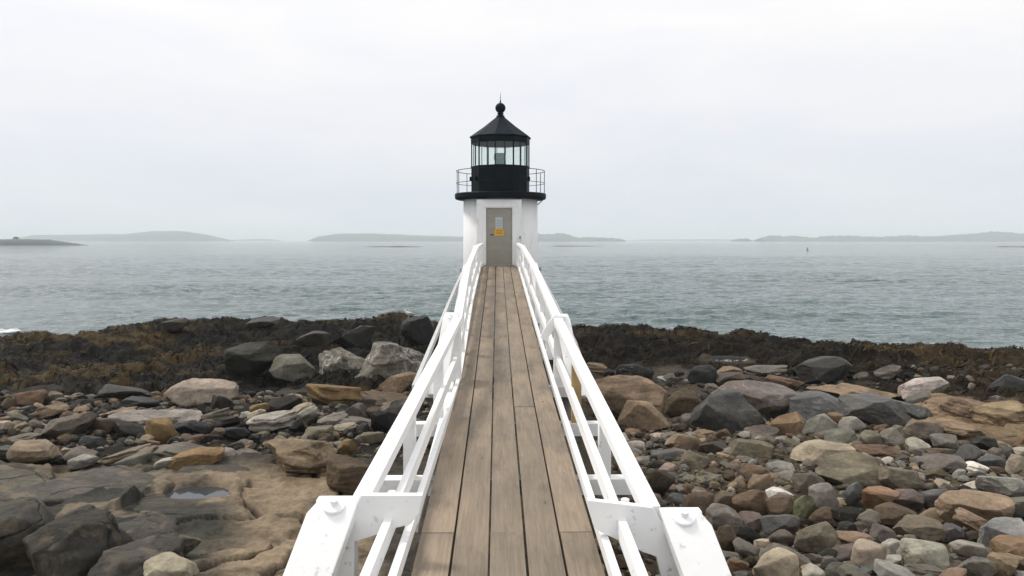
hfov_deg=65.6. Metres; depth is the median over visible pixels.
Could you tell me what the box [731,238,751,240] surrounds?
island
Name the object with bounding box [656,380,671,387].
stone
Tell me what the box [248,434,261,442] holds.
stone
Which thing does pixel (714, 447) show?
boulder
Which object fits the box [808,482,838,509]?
stone
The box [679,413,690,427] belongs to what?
stone
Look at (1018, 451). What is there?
stone
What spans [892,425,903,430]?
stone
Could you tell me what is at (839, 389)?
boulder
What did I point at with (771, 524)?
boulder
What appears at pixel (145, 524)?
boulder
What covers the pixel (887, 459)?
stone
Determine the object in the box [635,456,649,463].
stone
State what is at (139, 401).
boulder
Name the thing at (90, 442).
stone
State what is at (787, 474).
stone
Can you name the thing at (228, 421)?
stone
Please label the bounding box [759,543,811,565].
boulder
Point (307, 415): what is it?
stone
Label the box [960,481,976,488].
stone
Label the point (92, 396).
stone
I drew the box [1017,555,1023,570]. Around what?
stone
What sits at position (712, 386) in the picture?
stone
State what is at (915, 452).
stone
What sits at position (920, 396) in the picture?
stone
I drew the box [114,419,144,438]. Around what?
stone
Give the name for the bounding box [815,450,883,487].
boulder
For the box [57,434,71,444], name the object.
stone
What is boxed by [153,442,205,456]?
boulder
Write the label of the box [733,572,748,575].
stone
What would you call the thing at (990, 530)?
boulder
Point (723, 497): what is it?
stone
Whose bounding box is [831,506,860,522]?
stone
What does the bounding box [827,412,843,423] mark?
stone
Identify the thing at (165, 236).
island
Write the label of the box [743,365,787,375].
boulder
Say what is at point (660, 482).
stone
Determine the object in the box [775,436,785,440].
stone
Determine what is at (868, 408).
boulder
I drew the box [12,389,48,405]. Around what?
stone
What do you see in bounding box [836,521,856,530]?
stone
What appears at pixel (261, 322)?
stone
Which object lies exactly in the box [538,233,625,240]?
island
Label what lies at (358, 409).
stone
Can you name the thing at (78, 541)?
boulder
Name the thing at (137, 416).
boulder
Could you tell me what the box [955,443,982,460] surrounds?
stone
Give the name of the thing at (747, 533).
stone
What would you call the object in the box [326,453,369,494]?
boulder
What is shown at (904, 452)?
stone
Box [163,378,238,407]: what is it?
boulder
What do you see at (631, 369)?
boulder
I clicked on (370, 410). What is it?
stone
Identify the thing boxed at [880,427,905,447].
stone
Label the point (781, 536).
stone
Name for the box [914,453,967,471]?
boulder
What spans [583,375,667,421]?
boulder
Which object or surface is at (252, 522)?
rocky ground
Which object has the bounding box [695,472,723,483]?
boulder
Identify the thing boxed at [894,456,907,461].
stone
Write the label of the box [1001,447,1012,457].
stone
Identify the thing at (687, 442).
boulder
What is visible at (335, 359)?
boulder
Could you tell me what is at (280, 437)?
stone
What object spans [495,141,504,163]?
lantern window
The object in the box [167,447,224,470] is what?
boulder
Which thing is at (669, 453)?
stone
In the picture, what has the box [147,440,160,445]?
stone
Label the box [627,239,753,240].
island
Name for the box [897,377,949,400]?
boulder
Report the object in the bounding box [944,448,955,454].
stone
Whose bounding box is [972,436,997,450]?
stone
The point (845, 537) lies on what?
boulder
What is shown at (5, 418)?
stone
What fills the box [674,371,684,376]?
stone
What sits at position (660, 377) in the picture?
tide pool
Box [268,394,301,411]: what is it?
boulder
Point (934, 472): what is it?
stone
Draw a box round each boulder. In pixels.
[0,445,11,461]
[0,465,50,495]
[0,465,155,504]
[0,497,54,571]
[6,439,61,463]
[8,432,40,441]
[22,504,132,575]
[40,411,97,438]
[87,532,185,575]
[97,384,150,398]
[97,443,157,465]
[99,406,136,414]
[108,409,201,422]
[114,451,153,465]
[118,396,159,409]
[118,510,180,540]
[143,552,198,575]
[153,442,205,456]
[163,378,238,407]
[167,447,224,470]
[174,421,211,434]
[178,461,249,471]
[178,534,201,555]
[223,341,280,375]
[246,410,297,432]
[263,438,337,473]
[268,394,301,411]
[269,354,319,381]
[295,331,332,346]
[305,384,363,405]
[318,347,364,374]
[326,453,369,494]
[331,325,374,347]
[339,416,370,427]
[355,341,424,378]
[361,391,408,401]
[378,372,416,392]
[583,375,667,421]
[616,364,653,378]
[617,400,669,432]
[664,433,701,449]
[665,388,701,416]
[689,389,765,432]
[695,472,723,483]
[698,441,728,453]
[706,503,742,530]
[710,380,798,417]
[728,439,774,459]
[732,490,764,515]
[739,463,769,477]
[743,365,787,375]
[744,425,778,439]
[753,547,798,575]
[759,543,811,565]
[760,514,800,534]
[764,494,793,514]
[765,375,803,388]
[768,411,805,435]
[783,390,847,420]
[790,439,855,465]
[794,521,837,552]
[795,356,851,384]
[801,413,837,433]
[806,383,900,398]
[815,428,857,443]
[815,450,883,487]
[836,530,870,543]
[838,393,911,427]
[850,538,887,565]
[851,444,900,457]
[861,486,899,508]
[869,523,897,543]
[873,502,917,526]
[877,466,923,490]
[892,514,946,541]
[893,399,931,419]
[893,489,923,509]
[896,538,949,569]
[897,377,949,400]
[902,421,943,444]
[903,563,943,575]
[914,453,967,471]
[919,395,985,418]
[932,418,984,438]
[934,489,1014,527]
[948,539,987,557]
[953,507,987,530]
[969,400,1023,426]
[975,475,1023,497]
[978,517,1023,546]
[988,374,1023,392]
[989,535,1023,556]
[1011,496,1023,517]
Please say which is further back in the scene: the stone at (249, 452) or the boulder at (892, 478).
the stone at (249, 452)
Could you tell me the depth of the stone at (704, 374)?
25.01 m
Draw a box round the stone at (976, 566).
[956,556,996,575]
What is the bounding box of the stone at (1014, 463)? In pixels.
[1005,454,1023,474]
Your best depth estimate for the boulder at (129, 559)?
8.26 m
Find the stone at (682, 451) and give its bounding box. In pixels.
[670,447,685,453]
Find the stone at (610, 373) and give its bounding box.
[603,370,614,376]
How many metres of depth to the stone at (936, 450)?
15.12 m
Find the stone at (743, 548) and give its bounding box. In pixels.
[733,537,759,556]
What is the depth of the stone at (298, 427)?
17.56 m
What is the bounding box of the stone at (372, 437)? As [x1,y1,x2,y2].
[359,432,383,443]
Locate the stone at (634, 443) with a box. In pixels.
[627,440,645,449]
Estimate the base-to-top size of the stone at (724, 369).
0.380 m
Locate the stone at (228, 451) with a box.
[222,447,235,456]
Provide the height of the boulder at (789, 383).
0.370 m
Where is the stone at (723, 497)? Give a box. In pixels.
[713,490,733,508]
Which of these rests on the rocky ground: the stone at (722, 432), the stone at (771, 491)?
the stone at (771, 491)
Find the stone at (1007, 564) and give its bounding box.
[986,552,1019,575]
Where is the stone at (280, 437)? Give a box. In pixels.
[274,435,286,438]
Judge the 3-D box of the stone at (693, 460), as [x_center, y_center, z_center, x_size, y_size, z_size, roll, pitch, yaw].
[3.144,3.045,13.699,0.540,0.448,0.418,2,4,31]
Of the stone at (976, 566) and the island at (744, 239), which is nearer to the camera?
the stone at (976, 566)
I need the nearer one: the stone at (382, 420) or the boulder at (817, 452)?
the boulder at (817, 452)
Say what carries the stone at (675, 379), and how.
on the rocky ground
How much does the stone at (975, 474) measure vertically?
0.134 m
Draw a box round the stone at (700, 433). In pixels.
[694,429,714,437]
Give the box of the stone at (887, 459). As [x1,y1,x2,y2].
[881,456,893,466]
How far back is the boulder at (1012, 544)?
8.68 m
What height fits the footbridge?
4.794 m
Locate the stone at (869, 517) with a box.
[856,509,881,527]
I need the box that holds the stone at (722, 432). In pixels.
[715,428,731,438]
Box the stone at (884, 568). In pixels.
[873,558,915,575]
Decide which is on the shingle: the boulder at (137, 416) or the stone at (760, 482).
the stone at (760, 482)
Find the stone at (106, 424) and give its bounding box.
[88,418,116,433]
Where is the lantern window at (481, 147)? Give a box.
[481,147,488,164]
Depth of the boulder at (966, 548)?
8.76 m
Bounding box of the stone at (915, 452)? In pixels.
[909,448,924,455]
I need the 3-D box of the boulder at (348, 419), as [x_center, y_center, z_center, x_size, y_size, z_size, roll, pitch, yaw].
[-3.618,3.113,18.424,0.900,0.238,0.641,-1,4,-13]
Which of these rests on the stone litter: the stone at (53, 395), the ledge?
the stone at (53, 395)
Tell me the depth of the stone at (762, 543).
9.20 m
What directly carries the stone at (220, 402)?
on the stone litter
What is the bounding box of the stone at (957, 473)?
[952,469,965,478]
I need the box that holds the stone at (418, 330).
[401,315,433,343]
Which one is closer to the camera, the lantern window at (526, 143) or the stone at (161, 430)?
the stone at (161, 430)
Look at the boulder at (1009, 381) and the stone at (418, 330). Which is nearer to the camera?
the boulder at (1009, 381)
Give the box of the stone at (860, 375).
[853,371,867,379]
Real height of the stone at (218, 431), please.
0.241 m
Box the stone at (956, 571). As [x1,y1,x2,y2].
[939,567,966,575]
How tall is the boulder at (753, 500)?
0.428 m
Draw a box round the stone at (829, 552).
[818,548,837,556]
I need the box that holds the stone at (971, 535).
[962,530,978,541]
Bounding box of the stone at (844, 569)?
[836,563,860,575]
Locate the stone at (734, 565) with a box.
[728,559,748,571]
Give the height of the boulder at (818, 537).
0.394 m
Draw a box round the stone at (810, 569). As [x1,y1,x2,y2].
[802,563,824,575]
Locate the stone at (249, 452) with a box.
[236,448,261,456]
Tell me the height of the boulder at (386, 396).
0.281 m
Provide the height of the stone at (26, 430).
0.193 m
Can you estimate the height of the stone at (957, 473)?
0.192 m
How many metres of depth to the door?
27.01 m
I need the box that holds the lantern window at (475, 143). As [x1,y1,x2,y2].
[471,143,475,165]
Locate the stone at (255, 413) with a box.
[247,409,265,417]
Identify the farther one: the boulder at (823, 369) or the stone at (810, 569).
the boulder at (823, 369)
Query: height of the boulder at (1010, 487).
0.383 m
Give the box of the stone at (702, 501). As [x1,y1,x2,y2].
[682,492,714,515]
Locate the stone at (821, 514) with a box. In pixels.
[808,506,834,524]
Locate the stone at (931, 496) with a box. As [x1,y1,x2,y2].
[921,489,945,508]
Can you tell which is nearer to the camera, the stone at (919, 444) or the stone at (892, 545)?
the stone at (892, 545)
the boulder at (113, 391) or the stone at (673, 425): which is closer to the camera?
the stone at (673, 425)
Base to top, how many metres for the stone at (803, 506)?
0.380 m
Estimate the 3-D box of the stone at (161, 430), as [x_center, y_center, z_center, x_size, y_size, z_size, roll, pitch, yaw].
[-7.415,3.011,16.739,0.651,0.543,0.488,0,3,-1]
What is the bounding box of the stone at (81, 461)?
[67,454,98,469]
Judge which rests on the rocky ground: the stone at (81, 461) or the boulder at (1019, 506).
the stone at (81, 461)
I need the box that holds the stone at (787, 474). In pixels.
[777,470,793,479]
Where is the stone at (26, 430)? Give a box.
[20,427,31,433]
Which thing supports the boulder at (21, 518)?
on the rocky ground
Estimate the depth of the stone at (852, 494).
11.44 m
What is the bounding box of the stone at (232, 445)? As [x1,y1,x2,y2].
[228,442,243,447]
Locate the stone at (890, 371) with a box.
[873,364,901,378]
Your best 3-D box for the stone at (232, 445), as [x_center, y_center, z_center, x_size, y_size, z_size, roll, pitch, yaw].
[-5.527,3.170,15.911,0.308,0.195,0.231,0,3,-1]
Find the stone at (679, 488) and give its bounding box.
[676,484,683,492]
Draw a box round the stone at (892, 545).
[881,538,900,554]
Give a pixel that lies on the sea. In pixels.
(969, 294)
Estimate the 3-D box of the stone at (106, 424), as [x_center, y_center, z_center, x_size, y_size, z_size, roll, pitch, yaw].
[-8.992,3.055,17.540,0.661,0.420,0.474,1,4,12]
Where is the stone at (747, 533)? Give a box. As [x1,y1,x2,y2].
[731,525,760,543]
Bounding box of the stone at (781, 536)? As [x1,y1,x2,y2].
[767,529,794,546]
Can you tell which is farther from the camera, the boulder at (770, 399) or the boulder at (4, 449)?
the boulder at (770, 399)
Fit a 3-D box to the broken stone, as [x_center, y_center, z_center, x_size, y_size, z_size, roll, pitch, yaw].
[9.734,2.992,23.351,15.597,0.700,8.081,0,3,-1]
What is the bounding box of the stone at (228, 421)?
[212,416,240,429]
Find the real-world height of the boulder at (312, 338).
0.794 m
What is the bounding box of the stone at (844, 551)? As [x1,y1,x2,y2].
[832,543,853,561]
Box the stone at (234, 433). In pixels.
[222,427,250,440]
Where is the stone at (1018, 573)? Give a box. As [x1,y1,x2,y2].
[1013,570,1023,575]
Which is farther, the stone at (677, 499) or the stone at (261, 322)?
the stone at (261, 322)
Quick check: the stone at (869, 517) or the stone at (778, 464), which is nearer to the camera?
the stone at (869, 517)
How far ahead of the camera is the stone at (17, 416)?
19.03 m
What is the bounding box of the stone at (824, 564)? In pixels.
[820,558,838,569]
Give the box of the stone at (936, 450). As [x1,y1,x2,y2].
[927,448,946,453]
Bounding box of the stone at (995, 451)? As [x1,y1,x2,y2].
[988,447,1001,455]
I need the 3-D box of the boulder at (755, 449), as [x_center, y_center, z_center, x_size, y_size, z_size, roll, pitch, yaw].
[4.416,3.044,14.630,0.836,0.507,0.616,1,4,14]
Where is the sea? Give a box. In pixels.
[0,240,1023,348]
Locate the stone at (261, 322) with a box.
[246,317,279,328]
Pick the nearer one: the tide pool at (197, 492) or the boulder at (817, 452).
the tide pool at (197, 492)
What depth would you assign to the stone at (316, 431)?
16.89 m
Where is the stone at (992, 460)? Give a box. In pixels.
[977,455,1006,467]
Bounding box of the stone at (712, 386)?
[704,383,718,389]
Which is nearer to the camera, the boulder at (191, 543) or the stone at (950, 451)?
the boulder at (191, 543)
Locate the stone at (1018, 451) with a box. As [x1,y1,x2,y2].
[1011,447,1023,455]
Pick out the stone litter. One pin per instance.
(100, 406)
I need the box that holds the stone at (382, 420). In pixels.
[371,410,397,430]
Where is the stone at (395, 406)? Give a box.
[380,400,405,414]
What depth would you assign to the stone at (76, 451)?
14.85 m
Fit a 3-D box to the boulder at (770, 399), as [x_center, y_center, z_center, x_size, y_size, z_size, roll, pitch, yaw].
[6.131,2.787,19.523,2.204,1.011,1.645,-1,4,-21]
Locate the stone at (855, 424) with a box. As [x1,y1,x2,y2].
[837,416,865,431]
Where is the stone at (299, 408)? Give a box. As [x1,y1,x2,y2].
[292,402,312,412]
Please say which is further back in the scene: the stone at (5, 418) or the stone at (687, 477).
the stone at (5, 418)
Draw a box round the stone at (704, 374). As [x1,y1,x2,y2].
[687,365,718,384]
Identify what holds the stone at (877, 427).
on the shingle
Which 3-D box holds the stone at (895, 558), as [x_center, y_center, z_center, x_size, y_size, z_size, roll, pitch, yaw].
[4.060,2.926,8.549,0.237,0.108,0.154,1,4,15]
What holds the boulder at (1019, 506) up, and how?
on the shingle
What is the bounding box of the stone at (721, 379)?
[715,372,745,386]
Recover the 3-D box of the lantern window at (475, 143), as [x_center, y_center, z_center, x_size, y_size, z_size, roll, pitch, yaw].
[-1.297,-4.664,27.752,0.284,0.795,0.561,0,3,-1]
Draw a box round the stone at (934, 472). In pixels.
[921,467,947,478]
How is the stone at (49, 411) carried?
on the rocky ground
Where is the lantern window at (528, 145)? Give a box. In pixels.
[524,145,529,166]
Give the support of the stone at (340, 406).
on the rocky ground
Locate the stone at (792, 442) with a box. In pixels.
[785,438,798,445]
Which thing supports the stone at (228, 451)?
on the rocky ground
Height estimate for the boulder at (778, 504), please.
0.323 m
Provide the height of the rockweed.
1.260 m
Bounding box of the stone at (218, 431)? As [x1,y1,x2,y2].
[211,427,224,434]
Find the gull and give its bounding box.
[403,310,415,318]
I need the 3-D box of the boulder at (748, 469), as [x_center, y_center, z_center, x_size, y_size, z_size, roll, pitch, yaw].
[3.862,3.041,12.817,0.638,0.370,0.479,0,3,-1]
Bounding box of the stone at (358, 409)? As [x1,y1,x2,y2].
[345,403,368,417]
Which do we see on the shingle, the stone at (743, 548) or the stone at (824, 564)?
the stone at (743, 548)
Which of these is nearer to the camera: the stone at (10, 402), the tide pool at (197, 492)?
the tide pool at (197, 492)
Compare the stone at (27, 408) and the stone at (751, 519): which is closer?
the stone at (751, 519)
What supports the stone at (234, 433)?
on the rocky ground
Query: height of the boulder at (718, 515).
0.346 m
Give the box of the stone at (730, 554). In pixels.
[722,550,739,559]
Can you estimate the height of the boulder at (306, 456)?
0.604 m
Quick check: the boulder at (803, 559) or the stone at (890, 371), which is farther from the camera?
the stone at (890, 371)
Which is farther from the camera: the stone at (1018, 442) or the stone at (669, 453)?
the stone at (1018, 442)
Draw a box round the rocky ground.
[0,312,1023,575]
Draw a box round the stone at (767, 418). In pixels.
[761,414,770,421]
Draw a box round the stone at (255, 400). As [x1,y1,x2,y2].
[250,398,258,402]
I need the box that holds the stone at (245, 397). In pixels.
[235,395,248,401]
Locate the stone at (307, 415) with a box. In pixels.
[296,405,319,423]
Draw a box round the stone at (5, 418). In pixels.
[0,416,9,420]
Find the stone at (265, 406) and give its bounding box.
[249,402,269,412]
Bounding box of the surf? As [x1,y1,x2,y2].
[0,328,21,333]
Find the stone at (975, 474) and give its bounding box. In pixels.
[966,471,984,477]
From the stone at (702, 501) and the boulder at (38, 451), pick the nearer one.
the stone at (702, 501)
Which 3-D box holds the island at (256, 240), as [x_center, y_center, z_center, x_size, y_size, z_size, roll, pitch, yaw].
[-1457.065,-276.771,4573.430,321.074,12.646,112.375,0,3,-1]
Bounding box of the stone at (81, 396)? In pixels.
[76,394,87,398]
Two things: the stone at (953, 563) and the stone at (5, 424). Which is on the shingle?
the stone at (953, 563)
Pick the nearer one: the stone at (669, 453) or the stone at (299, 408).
the stone at (669, 453)
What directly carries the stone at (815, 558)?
on the rocky ground
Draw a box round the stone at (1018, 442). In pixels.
[1012,438,1023,446]
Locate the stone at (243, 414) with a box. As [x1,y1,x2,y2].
[239,411,249,417]
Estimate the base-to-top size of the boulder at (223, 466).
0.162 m
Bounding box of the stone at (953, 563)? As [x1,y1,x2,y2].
[948,559,961,567]
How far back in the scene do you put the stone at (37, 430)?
17.06 m
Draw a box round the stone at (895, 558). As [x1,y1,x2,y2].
[886,554,901,563]
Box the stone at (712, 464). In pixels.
[707,461,717,467]
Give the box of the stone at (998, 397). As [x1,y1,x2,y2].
[989,395,1003,399]
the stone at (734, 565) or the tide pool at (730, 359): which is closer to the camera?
the stone at (734, 565)
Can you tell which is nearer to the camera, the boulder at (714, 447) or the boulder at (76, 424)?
the boulder at (714, 447)
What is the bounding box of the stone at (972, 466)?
[966,461,988,473]
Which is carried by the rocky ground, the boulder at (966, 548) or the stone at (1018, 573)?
the stone at (1018, 573)
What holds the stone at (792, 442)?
on the rocky ground
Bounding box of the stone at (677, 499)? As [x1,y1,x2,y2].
[667,493,685,505]
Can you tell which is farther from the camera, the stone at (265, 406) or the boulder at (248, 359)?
the boulder at (248, 359)
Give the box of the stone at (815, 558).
[804,553,823,563]
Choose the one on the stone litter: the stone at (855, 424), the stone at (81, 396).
the stone at (81, 396)
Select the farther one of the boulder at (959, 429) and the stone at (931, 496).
the boulder at (959, 429)
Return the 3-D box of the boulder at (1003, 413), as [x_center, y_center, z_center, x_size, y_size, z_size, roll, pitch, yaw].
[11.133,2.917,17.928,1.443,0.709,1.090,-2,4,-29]
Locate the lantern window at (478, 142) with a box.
[478,142,487,164]
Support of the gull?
on the rocky ground
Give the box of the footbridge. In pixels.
[283,243,731,575]
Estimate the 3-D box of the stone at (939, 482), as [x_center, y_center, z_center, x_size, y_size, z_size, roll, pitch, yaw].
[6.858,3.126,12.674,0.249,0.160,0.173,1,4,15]
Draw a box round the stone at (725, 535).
[715,524,735,551]
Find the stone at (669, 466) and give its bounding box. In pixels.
[659,462,678,470]
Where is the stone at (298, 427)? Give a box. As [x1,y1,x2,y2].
[288,421,305,432]
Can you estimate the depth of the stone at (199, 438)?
16.40 m
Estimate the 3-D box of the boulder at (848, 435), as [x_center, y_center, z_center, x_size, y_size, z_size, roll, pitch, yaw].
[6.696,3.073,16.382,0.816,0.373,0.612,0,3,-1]
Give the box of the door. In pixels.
[486,208,511,264]
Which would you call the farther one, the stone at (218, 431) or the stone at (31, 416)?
the stone at (31, 416)
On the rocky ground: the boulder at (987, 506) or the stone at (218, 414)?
the stone at (218, 414)
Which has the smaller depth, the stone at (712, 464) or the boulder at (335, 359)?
the stone at (712, 464)
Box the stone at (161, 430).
[145,417,174,443]
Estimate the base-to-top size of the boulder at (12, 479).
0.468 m
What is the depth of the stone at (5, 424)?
17.62 m
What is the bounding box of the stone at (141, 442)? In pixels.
[136,440,146,445]
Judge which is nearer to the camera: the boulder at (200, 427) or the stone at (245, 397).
the boulder at (200, 427)
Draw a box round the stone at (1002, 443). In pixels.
[997,441,1006,446]
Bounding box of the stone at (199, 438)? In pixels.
[184,434,204,444]
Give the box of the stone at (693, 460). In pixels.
[680,451,710,468]
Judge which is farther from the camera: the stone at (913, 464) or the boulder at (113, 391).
the boulder at (113, 391)
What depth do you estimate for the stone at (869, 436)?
15.91 m
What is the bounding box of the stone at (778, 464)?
[766,460,795,472]
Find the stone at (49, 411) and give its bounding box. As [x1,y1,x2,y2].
[33,402,68,418]
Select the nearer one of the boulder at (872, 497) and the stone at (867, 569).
the stone at (867, 569)
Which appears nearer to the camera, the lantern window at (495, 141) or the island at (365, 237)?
the lantern window at (495, 141)
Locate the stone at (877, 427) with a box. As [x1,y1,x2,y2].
[873,424,888,430]
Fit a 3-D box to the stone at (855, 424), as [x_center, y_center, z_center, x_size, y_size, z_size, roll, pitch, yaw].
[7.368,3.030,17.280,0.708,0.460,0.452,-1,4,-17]
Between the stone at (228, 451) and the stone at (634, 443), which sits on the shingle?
the stone at (634, 443)
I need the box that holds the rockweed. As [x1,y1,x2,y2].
[0,311,1023,400]
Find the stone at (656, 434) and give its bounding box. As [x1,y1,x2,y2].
[649,433,660,440]
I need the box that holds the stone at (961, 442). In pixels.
[958,440,970,445]
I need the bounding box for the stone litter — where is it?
[0,388,432,458]
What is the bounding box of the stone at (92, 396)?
[86,394,94,398]
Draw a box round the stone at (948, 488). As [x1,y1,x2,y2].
[945,486,958,490]
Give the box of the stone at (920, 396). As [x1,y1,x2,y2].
[906,391,930,403]
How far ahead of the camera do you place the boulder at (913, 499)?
11.07 m
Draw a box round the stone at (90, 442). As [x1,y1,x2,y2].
[77,435,108,448]
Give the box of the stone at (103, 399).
[96,397,106,402]
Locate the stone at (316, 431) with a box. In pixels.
[300,425,334,438]
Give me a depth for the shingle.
13.07 m
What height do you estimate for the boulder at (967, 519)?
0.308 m
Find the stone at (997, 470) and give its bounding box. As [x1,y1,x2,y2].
[989,466,1005,474]
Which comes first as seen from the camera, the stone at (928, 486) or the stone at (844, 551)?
the stone at (844, 551)
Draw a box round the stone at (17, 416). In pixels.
[9,413,28,421]
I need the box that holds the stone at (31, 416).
[27,412,36,419]
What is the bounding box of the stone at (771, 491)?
[765,486,793,497]
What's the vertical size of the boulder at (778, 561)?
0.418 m
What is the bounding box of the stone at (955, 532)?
[943,523,964,541]
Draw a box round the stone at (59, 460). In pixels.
[50,456,66,464]
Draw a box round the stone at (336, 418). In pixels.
[317,411,347,425]
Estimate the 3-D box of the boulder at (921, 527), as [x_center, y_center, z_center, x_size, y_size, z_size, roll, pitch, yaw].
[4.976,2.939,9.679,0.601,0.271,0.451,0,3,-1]
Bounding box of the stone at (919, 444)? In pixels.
[905,437,930,451]
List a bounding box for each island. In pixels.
[0,239,82,245]
[19,231,232,240]
[233,239,281,240]
[308,233,462,240]
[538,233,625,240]
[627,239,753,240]
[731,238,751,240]
[754,231,1023,241]
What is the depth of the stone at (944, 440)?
15.75 m
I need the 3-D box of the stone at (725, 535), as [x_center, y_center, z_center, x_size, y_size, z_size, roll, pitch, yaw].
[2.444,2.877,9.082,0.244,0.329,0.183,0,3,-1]
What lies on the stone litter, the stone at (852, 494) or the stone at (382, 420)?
the stone at (382, 420)
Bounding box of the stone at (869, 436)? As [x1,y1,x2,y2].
[857,429,882,443]
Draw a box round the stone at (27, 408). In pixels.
[19,405,31,411]
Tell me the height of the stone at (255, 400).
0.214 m
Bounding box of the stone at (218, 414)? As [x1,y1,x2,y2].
[201,407,230,419]
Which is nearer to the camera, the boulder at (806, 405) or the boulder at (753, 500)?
the boulder at (753, 500)
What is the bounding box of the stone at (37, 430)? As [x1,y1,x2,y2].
[34,428,42,436]
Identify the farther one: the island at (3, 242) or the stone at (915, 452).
the island at (3, 242)
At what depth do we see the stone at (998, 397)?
21.24 m
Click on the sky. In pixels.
(226, 119)
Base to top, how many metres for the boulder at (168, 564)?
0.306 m
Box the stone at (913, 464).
[909,462,917,468]
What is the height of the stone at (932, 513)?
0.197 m
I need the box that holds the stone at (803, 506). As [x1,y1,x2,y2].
[790,495,815,518]
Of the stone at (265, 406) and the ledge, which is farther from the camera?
the ledge
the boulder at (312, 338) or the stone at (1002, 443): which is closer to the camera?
the stone at (1002, 443)
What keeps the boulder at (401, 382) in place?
on the rocky ground
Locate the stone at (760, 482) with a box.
[747,474,772,489]
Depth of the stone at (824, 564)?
8.24 m
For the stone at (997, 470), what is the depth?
13.68 m
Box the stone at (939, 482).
[934,478,950,487]
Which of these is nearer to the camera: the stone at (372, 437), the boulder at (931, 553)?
the boulder at (931, 553)
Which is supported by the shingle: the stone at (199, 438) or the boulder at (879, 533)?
the boulder at (879, 533)
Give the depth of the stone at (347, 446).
15.21 m
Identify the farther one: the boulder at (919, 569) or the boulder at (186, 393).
the boulder at (186, 393)
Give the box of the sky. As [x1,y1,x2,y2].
[0,0,1023,239]
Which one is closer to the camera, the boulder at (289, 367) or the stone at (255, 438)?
the stone at (255, 438)
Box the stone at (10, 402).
[0,398,17,408]
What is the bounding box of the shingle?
[590,415,1023,575]
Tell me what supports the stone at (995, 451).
on the shingle
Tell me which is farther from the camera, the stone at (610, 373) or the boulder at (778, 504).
the stone at (610, 373)
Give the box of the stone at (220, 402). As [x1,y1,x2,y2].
[210,394,235,409]
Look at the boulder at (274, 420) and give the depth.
17.84 m
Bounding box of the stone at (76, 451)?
[63,446,97,460]
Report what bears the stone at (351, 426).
on the rocky ground
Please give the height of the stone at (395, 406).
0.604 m
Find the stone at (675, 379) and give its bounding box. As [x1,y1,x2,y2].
[669,377,679,382]
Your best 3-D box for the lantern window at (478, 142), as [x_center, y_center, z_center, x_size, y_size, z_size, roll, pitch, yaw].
[-0.883,-4.638,27.320,0.557,0.795,0.308,0,3,-1]
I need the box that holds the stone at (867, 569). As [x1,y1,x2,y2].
[860,565,874,575]
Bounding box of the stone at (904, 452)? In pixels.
[899,450,910,456]
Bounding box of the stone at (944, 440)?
[929,433,958,449]
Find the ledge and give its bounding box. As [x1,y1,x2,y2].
[369,246,419,246]
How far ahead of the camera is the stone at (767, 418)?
18.55 m
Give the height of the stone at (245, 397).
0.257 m
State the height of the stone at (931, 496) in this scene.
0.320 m
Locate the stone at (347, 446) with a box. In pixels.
[337,438,356,454]
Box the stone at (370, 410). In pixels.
[366,406,379,417]
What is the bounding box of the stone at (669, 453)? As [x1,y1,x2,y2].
[650,449,681,460]
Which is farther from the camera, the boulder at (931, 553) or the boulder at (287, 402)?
the boulder at (287, 402)
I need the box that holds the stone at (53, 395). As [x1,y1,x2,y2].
[47,391,63,399]
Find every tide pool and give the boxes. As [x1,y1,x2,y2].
[165,487,229,498]
[657,376,687,381]
[710,357,747,361]
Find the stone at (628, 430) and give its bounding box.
[625,428,643,436]
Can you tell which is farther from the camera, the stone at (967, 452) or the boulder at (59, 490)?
the stone at (967, 452)
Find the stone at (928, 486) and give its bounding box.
[923,483,937,489]
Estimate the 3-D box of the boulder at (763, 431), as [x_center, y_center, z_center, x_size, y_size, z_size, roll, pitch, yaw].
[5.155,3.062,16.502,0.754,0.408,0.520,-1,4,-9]
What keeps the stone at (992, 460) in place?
on the rocky ground
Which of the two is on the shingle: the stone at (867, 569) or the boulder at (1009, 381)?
the stone at (867, 569)
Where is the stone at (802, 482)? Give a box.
[792,473,821,494]
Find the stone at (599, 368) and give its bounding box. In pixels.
[586,362,606,373]
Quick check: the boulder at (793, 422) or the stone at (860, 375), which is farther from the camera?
the stone at (860, 375)
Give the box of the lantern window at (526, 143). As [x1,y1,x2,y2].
[526,143,527,165]
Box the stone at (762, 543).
[754,538,769,547]
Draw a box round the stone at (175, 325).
[157,319,187,332]
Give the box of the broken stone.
[591,364,1023,416]
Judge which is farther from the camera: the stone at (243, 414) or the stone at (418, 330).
the stone at (418, 330)
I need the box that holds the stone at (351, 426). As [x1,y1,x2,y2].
[334,422,355,431]
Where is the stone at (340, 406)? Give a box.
[334,404,348,410]
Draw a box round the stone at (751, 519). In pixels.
[738,511,761,531]
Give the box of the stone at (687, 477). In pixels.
[681,474,695,481]
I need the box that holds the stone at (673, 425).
[670,423,681,428]
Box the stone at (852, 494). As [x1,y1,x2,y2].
[844,482,861,506]
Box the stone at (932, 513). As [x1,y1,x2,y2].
[919,508,945,521]
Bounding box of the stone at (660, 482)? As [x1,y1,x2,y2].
[647,469,675,496]
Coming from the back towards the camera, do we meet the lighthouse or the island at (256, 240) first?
the island at (256, 240)
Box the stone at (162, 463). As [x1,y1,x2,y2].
[154,457,173,469]
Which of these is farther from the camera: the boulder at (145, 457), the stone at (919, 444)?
the stone at (919, 444)
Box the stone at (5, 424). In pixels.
[0,420,11,429]
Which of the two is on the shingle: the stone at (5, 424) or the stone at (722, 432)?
the stone at (722, 432)
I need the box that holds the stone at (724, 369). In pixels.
[717,366,743,373]
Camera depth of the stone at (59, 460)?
14.55 m

